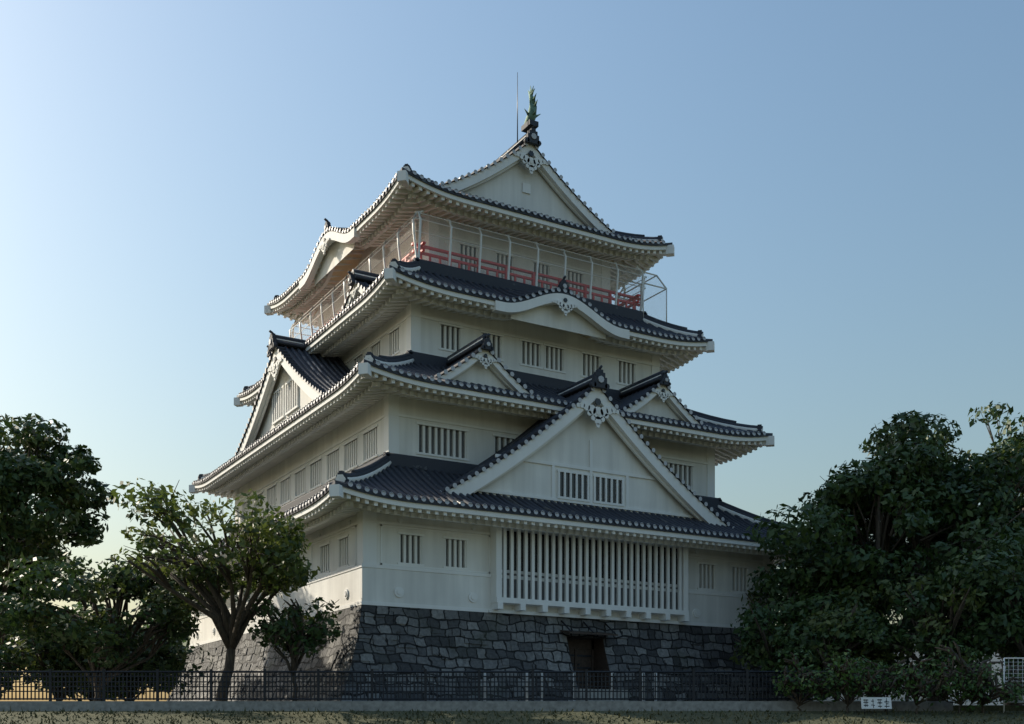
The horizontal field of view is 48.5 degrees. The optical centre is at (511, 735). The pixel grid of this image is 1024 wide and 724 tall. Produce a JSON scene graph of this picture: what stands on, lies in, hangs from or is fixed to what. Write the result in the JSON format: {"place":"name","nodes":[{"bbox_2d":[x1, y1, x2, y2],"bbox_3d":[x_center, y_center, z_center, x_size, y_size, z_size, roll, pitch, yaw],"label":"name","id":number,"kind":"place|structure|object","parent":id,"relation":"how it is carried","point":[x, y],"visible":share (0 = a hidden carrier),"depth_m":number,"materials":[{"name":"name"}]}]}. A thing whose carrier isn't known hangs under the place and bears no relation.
{"place":"outdoors","nodes":[
{"label":"outdoors","id":0,"kind":"place"},
{"bbox_2d":[289,72,666,339],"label":"castle ornaments","id":1,"kind":"object","parent":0,"point":[420,247],"visible":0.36,"depth_m":55.11},
{"bbox_2d":[189,211,774,647],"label":"castle walls","id":2,"kind":"structure","parent":0,"point":[369,557],"depth_m":51.22,"materials":[{"name":"white paint"}]},
{"bbox_2d":[264,164,674,327],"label":"roof","id":3,"kind":"structure","parent":2,"relation":"on","point":[339,251],"depth_m":55.45,"materials":[{"name":"paint"}]},
{"bbox_2d":[234,257,714,406],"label":"roof","id":4,"kind":"structure","parent":2,"relation":"attached to","point":[394,289],"depth_m":52.85,"materials":[{"name":"tile"}]},
{"bbox_2d":[189,350,773,499],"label":"roof","id":5,"kind":"structure","parent":2,"relation":"attached to","point":[371,379],"depth_m":51.92,"materials":[{"name":"tile"}]},
{"bbox_2d":[154,452,813,587],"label":"roof","id":6,"kind":"structure","parent":2,"relation":"attached to","point":[397,484],"depth_m":47.83,"materials":[{"name":"tile"}]},
{"bbox_2d":[235,124,733,527],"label":"castle gables","id":7,"kind":"object","parent":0,"point":[588,445],"visible":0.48,"depth_m":52.16,"materials":[{"name":"white paint"}]},
{"bbox_2d":[0,701,1023,723],"bbox_3d":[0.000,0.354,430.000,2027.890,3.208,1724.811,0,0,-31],"label":"ground","id":8,"kind":"structure","parent":0,"point":[452,707],"depth_m":41.25,"materials":[{"name":"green plant"}]},
{"bbox_2d":[1,674,14,697],"bbox_3d":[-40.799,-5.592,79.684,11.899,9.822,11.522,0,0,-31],"label":"shrub","id":9,"kind":"object","parent":8,"relation":"on","point":[2,679],"visible":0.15,"depth_m":83.03,"materials":[{"name":"green plant"}]},
{"bbox_2d":[0,608,39,670],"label":"tree","id":10,"kind":"object","parent":8,"relation":"on","point":[10,644],"visible":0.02,"depth_m":72.97,"materials":[{"name":"green plant"}]},
{"bbox_2d":[0,413,112,645],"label":"tree","id":11,"kind":"object","parent":8,"relation":"on","point":[39,477],"depth_m":55.84,"materials":[{"name":"green plant"}]},
{"bbox_2d":[0,611,136,700],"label":"hedge","id":12,"kind":"object","parent":8,"relation":"on","point":[53,657],"depth_m":49.10,"materials":[{"name":"green plant"}]},
{"bbox_2d":[13,601,164,700],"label":"tree","id":13,"kind":"object","parent":8,"relation":"on","point":[78,605],"depth_m":85.79,"materials":[{"name":"green plant"}]},
{"bbox_2d":[0,552,206,700],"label":"tree","id":14,"kind":"object","parent":8,"relation":"on","point":[75,636],"depth_m":44.98,"materials":[{"name":"green plant"}]},
{"bbox_2d":[73,627,213,700],"bbox_3d":[-17.135,-3.018,51.721,6.210,4.650,6.114,0,0,-31],"label":"hedge","id":15,"kind":"object","parent":8,"relation":"on","point":[163,664],"depth_m":50.79,"materials":[{"name":"green plant"}]},
{"bbox_2d":[134,596,185,679],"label":"tree","id":16,"kind":"object","parent":8,"relation":"on","point":[145,626],"depth_m":85.20,"materials":[{"name":"green plant"}]},
{"bbox_2d":[167,609,190,677],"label":"tree","id":17,"kind":"object","parent":8,"relation":"on","point":[186,643],"visible":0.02,"depth_m":79.97,"materials":[{"name":"green plant"}]},
{"bbox_2d":[106,476,319,700],"bbox_3d":[-11.180,-4.952,42.874,8.468,8.566,11.307,0,0,-31],"label":"tree","id":18,"kind":"object","parent":8,"relation":"on","point":[285,554],"depth_m":41.47,"materials":[{"name":"green plant"}]},
{"bbox_2d":[247,596,342,700],"bbox_3d":[-8.736,-3.063,44.434,3.879,4.734,4.597,0,0,-31],"label":"small tree","id":19,"kind":"object","parent":8,"relation":"on","point":[321,633],"depth_m":43.75,"materials":[{"name":"green plant"}]},
{"bbox_2d":[0,669,826,700],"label":"fence","id":20,"kind":"object","parent":8,"relation":"on","point":[484,681],"visible":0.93,"depth_m":41.58,"materials":[{"name":"metal"}]},
{"bbox_2d":[167,605,808,700],"bbox_3d":[-3.006,-3.150,61.854,25.280,4.100,29.109,0,0,-31],"label":"stone base","id":21,"kind":"object","parent":8,"relation":"on","point":[381,638],"visible":0.59,"depth_m":48.87,"materials":[{"name":"grey stone"}]},
{"bbox_2d":[0,706,1023,723],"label":"grass tufts","id":22,"kind":"object","parent":8,"relation":"on","point":[555,716],"visible":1,"depth_m":38.41,"materials":[{"name":"green plant"}]},
{"bbox_2d":[729,568,858,697],"bbox_3d":[12.535,-4.019,50.012,8.003,6.645,6.948,0,0,-31],"label":"tree","id":23,"kind":"object","parent":8,"relation":"on","point":[751,646],"depth_m":49.22,"materials":[{"name":"green plant"}]},
{"bbox_2d":[771,644,847,710],"bbox_3d":[10.548,-1.868,40.617,2.604,2.844,2.813,0,0,-31],"label":"shrub","id":24,"kind":"object","parent":8,"relation":"on","point":[780,685],"depth_m":40.58,"materials":[{"name":"green plant"}]},
{"bbox_2d":[760,588,906,700],"bbox_3d":[13.351,-3.471,47.967,6.060,5.585,6.836,0,0,-31],"label":"tree","id":25,"kind":"object","parent":8,"relation":"on","point":[869,624],"depth_m":46.32,"materials":[{"name":"green plant"}]},
{"bbox_2d":[792,649,881,712],"bbox_3d":[11.518,-1.705,40.008,3.090,2.532,2.999,0,0,-31],"label":"shrub","id":26,"kind":"object","parent":8,"relation":"on","point":[858,670],"depth_m":39.69,"materials":[{"name":"green plant"}]},
{"bbox_2d":[793,578,915,700],"bbox_3d":[14.697,-3.791,50.300,7.317,6.203,6.091,0,0,-31],"label":"tree","id":27,"kind":"object","parent":8,"relation":"on","point":[857,596],"depth_m":49.20,"materials":[{"name":"green plant"}]},
{"bbox_2d":[830,659,921,711],"bbox_3d":[12.659,-1.609,40.459,2.812,2.336,2.796,0,0,-31],"label":"shrub","id":28,"kind":"object","parent":8,"relation":"on","point":[884,682],"depth_m":40.20,"materials":[{"name":"green plant"}]},
{"bbox_2d":[861,697,891,714],"bbox_3d":[12.600,-1.016,39.350,1.040,0.624,0.120,0,0,0],"label":"sign","id":29,"kind":"object","parent":8,"relation":"on","point":[875,702],"visible":0.98,"depth_m":39.34,"materials":[{"name":"white paint"}]},
{"bbox_2d":[741,456,1023,696],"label":"tree","id":30,"kind":"object","parent":8,"relation":"on","point":[828,560],"depth_m":50.01,"materials":[{"name":"green plant"}]},
{"bbox_2d":[795,410,1023,700],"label":"tree","id":31,"kind":"object","parent":8,"relation":"on","point":[925,448],"depth_m":52.47,"materials":[{"name":"green plant"}]},
{"bbox_2d":[882,658,964,713],"bbox_3d":[14.182,-1.554,39.706,2.480,2.213,3.016,0,0,-31],"label":"shrub","id":32,"kind":"object","parent":8,"relation":"on","point":[911,670],"depth_m":39.49,"materials":[{"name":"green plant"}]},
{"bbox_2d":[862,400,1023,704],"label":"tree","id":33,"kind":"object","parent":8,"relation":"on","point":[994,412],"depth_m":57.02,"materials":[{"name":"green plant"}]},
{"bbox_2d":[867,559,1023,700],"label":"tree","id":34,"kind":"object","parent":8,"relation":"on","point":[985,643],"depth_m":45.07,"materials":[{"name":"green plant"}]},
{"bbox_2d":[921,641,1003,713],"bbox_3d":[15.780,-1.890,40.018,2.153,2.882,2.871,0,0,-56],"label":"shrub","id":35,"kind":"object","parent":8,"relation":"on","point":[967,670],"depth_m":39.70,"materials":[{"name":"green plant"}]},
{"bbox_2d":[934,534,1023,674],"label":"tree","id":36,"kind":"object","parent":8,"relation":"on","point":[1007,567],"depth_m":45.02,"materials":[{"name":"green plant"}]},
{"bbox_2d":[955,670,1023,712],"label":"shrub","id":37,"kind":"object","parent":8,"relation":"on","point":[995,695],"depth_m":39.74,"materials":[{"name":"green plant"}]},
{"bbox_2d":[1003,658,1023,712],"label":"white gate","id":38,"kind":"structure","parent":8,"relation":"on","point":[1008,677],"depth_m":39.99,"materials":[{"name":"metal"}]},
{"bbox_2d":[0,0,1023,700],"label":"sky","id":39,"kind":"structure","parent":0,"point":[836,187],"materials":[{"name":"blue"}]},
{"bbox_2d":[813,636,1023,704],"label":"building","id":40,"kind":"structure","parent":0,"point":[994,658],"depth_m":70.00,"materials":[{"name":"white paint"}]},
{"bbox_2d":[991,657,1023,710],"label":"shrub","id":41,"kind":"object","parent":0,"point":[1017,669],"depth_m":41.24,"materials":[{"name":"green plant"}]}
]}

